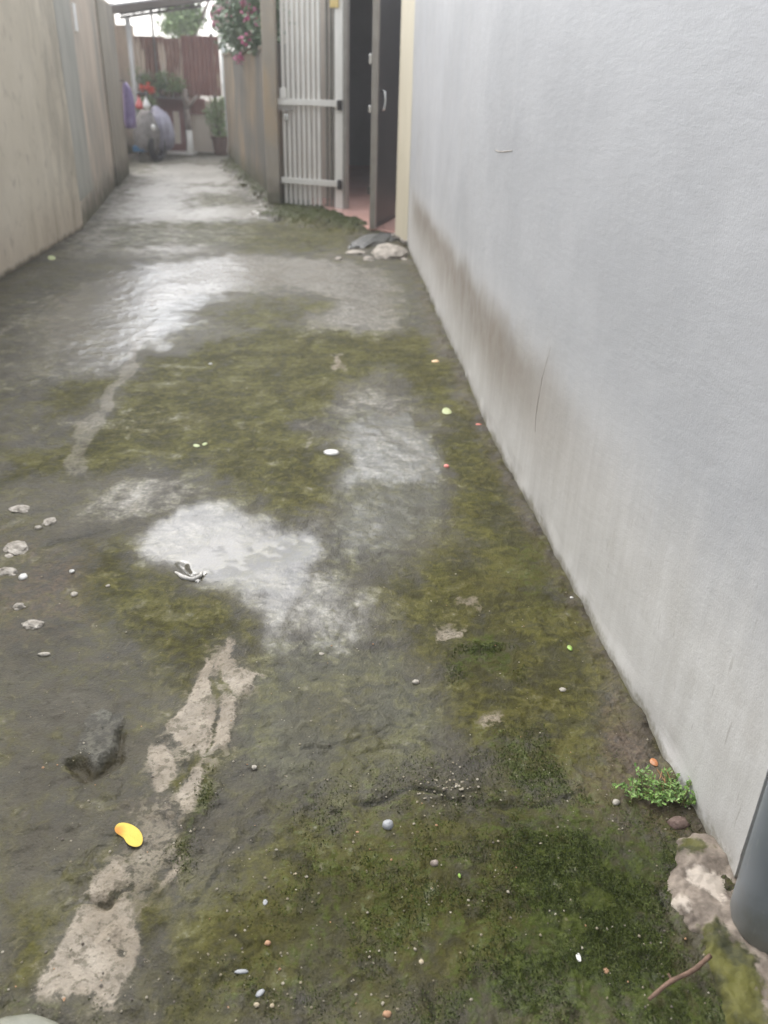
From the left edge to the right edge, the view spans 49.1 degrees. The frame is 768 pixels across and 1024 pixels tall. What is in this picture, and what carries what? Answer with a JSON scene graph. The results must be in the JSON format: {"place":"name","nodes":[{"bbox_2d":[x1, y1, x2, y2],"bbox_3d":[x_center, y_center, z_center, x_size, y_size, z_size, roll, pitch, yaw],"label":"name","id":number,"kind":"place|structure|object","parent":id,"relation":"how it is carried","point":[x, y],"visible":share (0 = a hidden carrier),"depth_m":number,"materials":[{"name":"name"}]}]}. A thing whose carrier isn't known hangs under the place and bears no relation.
{"place":"outdoors","nodes":[
{"label":"outdoors","id":0,"kind":"place"},
{"bbox_2d":[128,84,223,161],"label":"ground","id":1,"kind":"structure","parent":0,"point":[130,155],"depth_m":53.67,"materials":[{"name":"grey concrete"}]},
{"bbox_2d":[53,0,115,226],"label":"boundary wall","id":2,"kind":"structure","parent":1,"relation":"on","point":[79,46],"depth_m":9.10,"materials":[{"name":"white concrete"}]},
{"bbox_2d":[95,0,129,185],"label":"boundary wall","id":3,"kind":"structure","parent":1,"relation":"on","point":[111,79],"depth_m":11.44,"materials":[{"name":"grey concrete"}]},
{"bbox_2d":[120,80,135,127],"bbox_3d":[-3.809,-6.084,12.534,0.190,0.643,0.248,15,30,24],"label":"raincoat","id":4,"kind":"object","parent":3,"relation":"hanging from","point":[129,111],"visible":0.98,"depth_m":12.50,"materials":[{"name":"plastic"}]},
{"bbox_2d":[108,3,140,152],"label":"end wall","id":5,"kind":"structure","parent":1,"relation":"on","point":[122,48],"depth_m":16.00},
{"bbox_2d":[154,1,209,98],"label":"tree","id":6,"kind":"object","parent":1,"relation":"on","point":[187,22],"visible":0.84,"depth_m":21.06,"materials":[{"name":"green plant"}]},
{"bbox_2d":[222,0,289,202],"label":"boundary wall","id":7,"kind":"structure","parent":1,"relation":"on","point":[254,114],"depth_m":10.79,"materials":[{"name":"concrete"}]},
{"bbox_2d":[207,0,295,63],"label":"flowering vine","id":8,"kind":"object","parent":7,"relation":"on","point":[239,21],"visible":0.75,"depth_m":10.77,"materials":[{"name":"green plant"}]},
{"bbox_2d":[277,0,349,208],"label":"metal gate","id":9,"kind":"structure","parent":7,"relation":"attached to","point":[337,183],"depth_m":9.43,"materials":[{"name":"grey metal"}]},
{"bbox_2d":[283,0,394,233],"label":"porch","id":10,"kind":"object","parent":1,"relation":"on","point":[360,51],"visible":0.2,"depth_m":13.17,"materials":[{"name":"tile"}]},
{"bbox_2d":[367,0,401,228],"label":"door","id":11,"kind":"structure","parent":10,"relation":"attached to","point":[384,61],"depth_m":8.32,"materials":[{"name":"grey paint"}]},
{"bbox_2d":[391,0,767,877],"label":"wall","id":12,"kind":"structure","parent":1,"relation":"on","point":[581,222],"depth_m":2.12,"materials":[{"name":"grey paint"}]},
{"bbox_2d":[730,782,767,953],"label":"drainpipe","id":13,"kind":"object","parent":12,"relation":"attached to","point":[749,906],"visible":1,"depth_m":1.50,"materials":[{"name":"grey plastic"}]},
{"bbox_2d":[106,0,279,83],"label":"sky","id":14,"kind":"structure","parent":0,"point":[142,24],"materials":[{"name":"white"}]},
{"bbox_2d":[0,152,734,1023],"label":"alley pavement","id":15,"kind":"structure","parent":0,"point":[140,302],"depth_m":2.26,"materials":[{"name":"concrete"}]},
{"bbox_2d":[0,567,16,575],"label":"mortar lump","id":16,"kind":"object","parent":15,"relation":"on","point":[10,571],"visible":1,"depth_m":2.62,"materials":[{"name":"grey concrete"}]},
{"bbox_2d":[3,541,27,557],"bbox_3d":[-1.207,0.120,2.752,0.077,0.028,0.111,-11,30,-23],"label":"mortar lump","id":17,"kind":"object","parent":15,"relation":"on","point":[15,548],"visible":1,"depth_m":2.74,"materials":[{"name":"grey concrete"}]},
{"bbox_2d":[8,505,29,512],"bbox_3d":[-1.309,-0.013,3.010,0.077,0.012,0.060,0,27,-3],"label":"mortar lump","id":18,"kind":"object","parent":15,"relation":"on","point":[21,508],"visible":1,"depth_m":3.00,"materials":[{"name":"grey concrete"}]},
{"bbox_2d":[13,603,25,610],"bbox_3d":[-1.066,0.275,2.452,0.032,0.017,0.031,-22,36,-38],"label":"mortar lump","id":19,"kind":"object","parent":15,"relation":"on","point":[17,606],"visible":1,"depth_m":2.45,"materials":[{"name":"grey concrete"}]},
{"bbox_2d":[18,573,27,579],"bbox_3d":[-1.117,0.201,2.599,0.027,0.016,0.034,-5,28,-12],"label":"mortar bit","id":20,"kind":"object","parent":15,"relation":"on","point":[23,576],"visible":1,"depth_m":2.59,"materials":[{"name":"grey concrete"}]},
{"bbox_2d":[0,1014,57,1023],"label":"flat stone","id":21,"kind":"object","parent":15,"relation":"on","point":[27,1019],"visible":1,"depth_m":1.37,"materials":[{"name":"beige stone"}]},
{"bbox_2d":[21,620,43,628],"bbox_3d":[-0.998,0.318,2.380,0.066,0.017,0.043,0,27,-3],"label":"mortar lump","id":22,"kind":"object","parent":15,"relation":"on","point":[32,624],"visible":1,"depth_m":2.37,"materials":[{"name":"grey concrete"}]},
{"bbox_2d":[34,525,42,529],"bbox_3d":[-1.188,0.054,2.884,0.026,0.017,0.023,12,29,20],"label":"mortar bit","id":23,"kind":"object","parent":15,"relation":"on","point":[38,527],"visible":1,"depth_m":2.88,"materials":[{"name":"concrete"}]},
{"bbox_2d":[0,0,83,278],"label":"boundary wall","id":24,"kind":"structure","parent":15,"relation":"on","point":[40,211],"depth_m":6.91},
{"bbox_2d":[38,652,50,656],"bbox_3d":[-0.917,0.384,2.268,0.034,0.011,0.017,-6,28,-14],"label":"mortar bit","id":25,"kind":"object","parent":15,"relation":"on","point":[42,654],"visible":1,"depth_m":2.26,"materials":[{"name":"concrete"}]},
{"bbox_2d":[42,517,55,525],"bbox_3d":[-1.165,0.032,2.929,0.046,0.015,0.061,0,27,-3],"label":"mortar lump","id":26,"kind":"object","parent":15,"relation":"on","point":[49,521],"visible":1,"depth_m":2.92,"materials":[{"name":"grey concrete"}]},
{"bbox_2d":[71,591,77,596],"bbox_3d":[-0.927,0.247,2.517,0.022,0.013,0.025,0,27,-3],"label":"mortar bit","id":27,"kind":"object","parent":15,"relation":"on","point":[74,594],"visible":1,"depth_m":2.51,"materials":[{"name":"concrete"}]},
{"bbox_2d":[115,823,142,846],"bbox_3d":[-0.521,0.660,1.725,0.081,0.003,0.036,23,34,35],"label":"petal","id":28,"kind":"object","parent":15,"relation":"on","point":[130,834],"visible":1,"depth_m":1.72,"materials":[{"name":"yellow plant"}]},
{"bbox_2d":[135,82,158,153],"bbox_3d":[-4.382,-7.308,15.612,0.491,1.231,0.449,0,27,-3],"label":"flowering plant","id":29,"kind":"object","parent":15,"relation":"on","point":[152,100],"visible":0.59,"depth_m":15.44,"materials":[{"name":"red plant"}]},
{"bbox_2d":[133,92,174,160],"bbox_3d":[-4.013,-6.892,14.992,0.567,1.105,1.578,5,28,7],"label":"scooter","id":30,"kind":"object","parent":15,"relation":"on","point":[153,133],"visible":0.96,"depth_m":14.53,"materials":[{"name":"grey metal"}]},
{"bbox_2d":[135,97,142,108],"bbox_3d":[-4.142,-6.916,14.178,0.132,0.215,0.085,0,27,-3],"label":"carrier bag","id":31,"kind":"object","parent":30,"relation":"hanging from","point":[138,104],"visible":0.99,"depth_m":14.17,"materials":[{"name":"pink plastic"}]},
{"bbox_2d":[143,96,149,108],"bbox_3d":[-4.015,-6.918,14.185,0.128,0.203,0.080,0,27,-3],"label":"carrier bag","id":32,"kind":"object","parent":30,"relation":"hanging from","point":[146,104],"visible":1,"depth_m":14.17,"materials":[{"name":"white plastic"}]},
{"bbox_2d":[109,0,211,153],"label":"canopy","id":33,"kind":"object","parent":15,"relation":"on","point":[133,7],"visible":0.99,"depth_m":15.37,"materials":[{"name":"metal"}]},
{"bbox_2d":[138,97,186,148],"bbox_3d":[-4.204,-7.448,16.176,0.880,0.969,0.310,0,27,-3],"label":"plant shelf","id":34,"kind":"object","parent":15,"relation":"on","point":[183,110],"visible":0.31,"depth_m":16.03,"materials":[{"name":"metal"}]},
{"bbox_2d":[127,62,150,96],"bbox_3d":[-4.551,-8.090,15.704,0.461,0.588,0.361,0,27,-3],"label":"potted plant","id":35,"kind":"object","parent":34,"relation":"on","point":[144,76],"visible":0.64,"depth_m":15.68,"materials":[{"name":"green plant"}]},
{"bbox_2d":[136,69,168,96],"bbox_3d":[-4.328,-8.059,15.756,0.633,0.496,0.378,0,27,-3],"label":"potted plant","id":36,"kind":"object","parent":34,"relation":"on","point":[160,82],"visible":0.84,"depth_m":15.74,"materials":[{"name":"green plant"}]},
{"bbox_2d":[151,69,183,96],"bbox_3d":[-4.064,-8.046,15.786,0.714,0.499,0.368,0,27,-3],"label":"potted plant","id":37,"kind":"object","parent":34,"relation":"on","point":[167,94],"visible":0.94,"depth_m":15.76,"materials":[{"name":"green plant"}]},
{"bbox_2d":[166,75,190,97],"bbox_3d":[-3.893,-8.021,15.808,0.519,0.405,0.346,0,27,-3],"label":"potted plant","id":38,"kind":"object","parent":34,"relation":"on","point":[177,95],"visible":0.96,"depth_m":15.80,"materials":[{"name":"green plant"}]},
{"bbox_2d":[132,34,221,150],"bbox_3d":[-3.930,-8.025,16.131,1.617,2.050,0.110,0,27,-3],"label":"sheet fence","id":39,"kind":"object","parent":15,"relation":"on","point":[195,60],"visible":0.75,"depth_m":15.90,"materials":[{"name":"brown metal"}]},
{"bbox_2d":[148,98,186,150],"bbox_3d":[-4.169,-7.535,16.364,0.765,0.954,0.040,0,27,-3],"label":"lower door","id":40,"kind":"structure","parent":39,"relation":"in","point":[168,105],"depth_m":16.24,"materials":[{"name":"red paint"}]},
{"bbox_2d":[166,150,197,154],"bbox_3d":[-3.983,-6.949,16.279,0.658,0.060,0.590,0,27,-3],"label":"door sill","id":41,"kind":"structure","parent":15,"relation":"on","point":[179,152],"depth_m":16.11,"materials":[{"name":"grey concrete"}]},
{"bbox_2d":[181,89,198,151],"bbox_3d":[-3.676,-7.468,16.092,0.319,1.138,0.150,0,27,-3],"label":"forked tree","id":42,"kind":"object","parent":41,"relation":"on","point":[187,107],"visible":0.93,"depth_m":16.01,"materials":[{"name":"grey plant"}]},
{"bbox_2d":[175,571,202,580],"bbox_3d":[-0.615,0.202,2.630,0.087,0.023,0.057,0,27,-3],"label":"plastic scrap","id":43,"kind":"object","parent":15,"relation":"on","point":[184,577],"visible":1,"depth_m":2.62,"materials":[{"name":"white plastic"}]},
{"bbox_2d":[188,99,227,152],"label":"end wall","id":44,"kind":"structure","parent":15,"relation":"on","point":[202,139],"depth_m":16.47,"materials":[{"name":"paint"}]},
{"bbox_2d":[201,94,227,154],"bbox_3d":[-3.182,-7.392,16.023,0.580,1.060,0.404,0,27,-3],"label":"potted plant","id":45,"kind":"object","parent":15,"relation":"on","point":[220,141],"visible":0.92,"depth_m":15.98,"materials":[{"name":"green plant"}]},
{"bbox_2d":[220,38,228,144],"bbox_3d":[-2.770,-7.395,14.830,0.118,2.228,0.709,-6,28,-14],"label":"white post","id":46,"kind":"object","parent":15,"relation":"on","point":[223,49],"visible":0.24,"depth_m":14.79,"materials":[{"name":"grey paint"}]},
{"bbox_2d":[234,969,247,973],"bbox_3d":[-0.250,0.804,1.471,0.026,0.005,0.009,0,27,-3],"label":"stone sliver","id":47,"kind":"object","parent":15,"relation":"on","point":[241,971],"visible":1,"depth_m":1.47,"materials":[{"name":"white stone"}]},
{"bbox_2d":[255,989,264,996],"bbox_3d":[-0.213,0.825,1.440,0.020,0.006,0.012,-22,36,-38],"label":"stone sliver","id":48,"kind":"object","parent":15,"relation":"on","point":[260,992],"visible":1,"depth_m":1.44,"materials":[{"name":"white stone"}]},
{"bbox_2d":[323,449,338,454],"bbox_3d":[-0.220,-0.249,3.505,0.066,0.017,0.060,0,27,-3],"label":"white chip","id":49,"kind":"object","parent":15,"relation":"on","point":[331,452],"visible":1,"depth_m":3.49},
{"bbox_2d":[345,250,364,254],"bbox_3d":[-0.251,-2.321,7.518,0.173,0.043,0.158,7,28,11],"label":"mortar chip","id":50,"kind":"object","parent":15,"relation":"on","point":[354,252],"visible":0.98,"depth_m":7.47,"materials":[{"name":"beige concrete"}]},
{"bbox_2d":[1,573,713,1021],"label":"grit","id":51,"kind":"object","parent":15,"relation":"on","point":[345,849],"visible":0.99,"depth_m":1.64,"materials":[{"name":"grey stone"}]},
{"bbox_2d":[4,642,732,1023],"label":"moss","id":52,"kind":"object","parent":15,"relation":"on","point":[560,882],"visible":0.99,"depth_m":1.62,"materials":[{"name":"green plant"}]},
{"bbox_2d":[363,256,373,260],"bbox_3d":[-0.131,-2.186,7.260,0.104,0.045,0.127,0,27,-3],"label":"mortar chip","id":53,"kind":"object","parent":15,"relation":"on","point":[369,258],"visible":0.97,"depth_m":7.23,"materials":[{"name":"grey concrete"}]},
{"bbox_2d":[348,233,396,249],"bbox_3d":[-0.141,-2.598,8.032,0.354,0.092,0.934,13,30,22],"label":"cement slab","id":54,"kind":"object","parent":15,"relation":"on","point":[367,240],"depth_m":7.92,"materials":[{"name":"grey concrete"}]},
{"bbox_2d":[383,1010,391,1017],"bbox_3d":[0.005,0.841,1.407,0.016,0.010,0.012,0,27,-3],"label":"pebble","id":55,"kind":"object","parent":15,"relation":"on","point":[386,1013],"visible":1,"depth_m":1.41,"materials":[{"name":"beige stone"}]},
{"bbox_2d":[382,819,393,829],"bbox_3d":[0.008,0.660,1.770,0.024,0.022,0.023,0,27,-3],"label":"pebble","id":56,"kind":"object","parent":15,"relation":"on","point":[387,824],"visible":1,"depth_m":1.76,"materials":[{"name":"grey stone"}]},
{"bbox_2d":[371,243,407,259],"bbox_3d":[0.051,-2.291,7.436,0.326,0.152,0.483,0,27,-3],"label":"mortar lump","id":57,"kind":"object","parent":15,"relation":"on","point":[386,251],"visible":0.77,"depth_m":7.32,"materials":[{"name":"beige concrete"}]},
{"bbox_2d":[430,860,437,866],"bbox_3d":[0.102,0.705,1.686,0.018,0.014,0.016,0,27,-3],"label":"stone","id":58,"kind":"object","parent":15,"relation":"on","point":[433,863],"visible":1,"depth_m":1.68,"materials":[{"name":"beige stone"}]},
{"bbox_2d":[442,408,450,413],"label":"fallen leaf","id":59,"kind":"object","parent":15,"relation":"on","point":[446,410],"visible":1,"depth_m":3.97,"materials":[{"name":"yellow plant"}]},
{"bbox_2d":[576,953,580,961],"bbox_3d":[0.350,0.801,1.510,0.008,0.006,0.016,0,27,-3],"label":"pebble","id":60,"kind":"object","parent":15,"relation":"on","point":[578,956],"visible":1,"depth_m":1.51,"materials":[{"name":"white stone"}]},
{"bbox_2d":[612,799,619,805],"bbox_3d":[0.508,0.636,1.842,0.020,0.012,0.014,-15,32,-28],"label":"pebble","id":61,"kind":"object","parent":15,"relation":"on","point":[615,802],"visible":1,"depth_m":1.84,"materials":[{"name":"stone"}]},
{"bbox_2d":[611,763,696,806],"bbox_3d":[0.584,0.604,1.837,0.182,0.063,0.124,0,27,-3],"label":"weed","id":62,"kind":"object","parent":15,"relation":"on","point":[669,793],"visible":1,"depth_m":1.84,"materials":[{"name":"green plant"}]},
{"bbox_2d":[650,758,657,765],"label":"fallen leaf","id":63,"kind":"object","parent":15,"relation":"on","point":[653,761],"visible":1,"depth_m":1.94,"materials":[{"name":"orange plant"}]},
{"bbox_2d":[667,816,689,829],"bbox_3d":[0.626,0.663,1.790,0.044,0.024,0.032,-8,29,-18],"label":"stone","id":64,"kind":"object","parent":15,"relation":"on","point":[677,822],"visible":1,"depth_m":1.78,"materials":[{"name":"stone"}]},
{"bbox_2d":[648,953,712,1000],"bbox_3d":[0.512,0.805,1.460,0.149,0.020,0.020,-12,30,-25],"label":"twig","id":65,"kind":"object","parent":15,"relation":"on","point":[689,972],"visible":1,"depth_m":1.46,"materials":[{"name":"brown wood"}]},
{"bbox_2d":[667,833,767,1023],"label":"concrete footing","id":66,"kind":"object","parent":15,"relation":"on","point":[700,903],"visible":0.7,"depth_m":1.56,"materials":[{"name":"grey concrete"}]}
]}

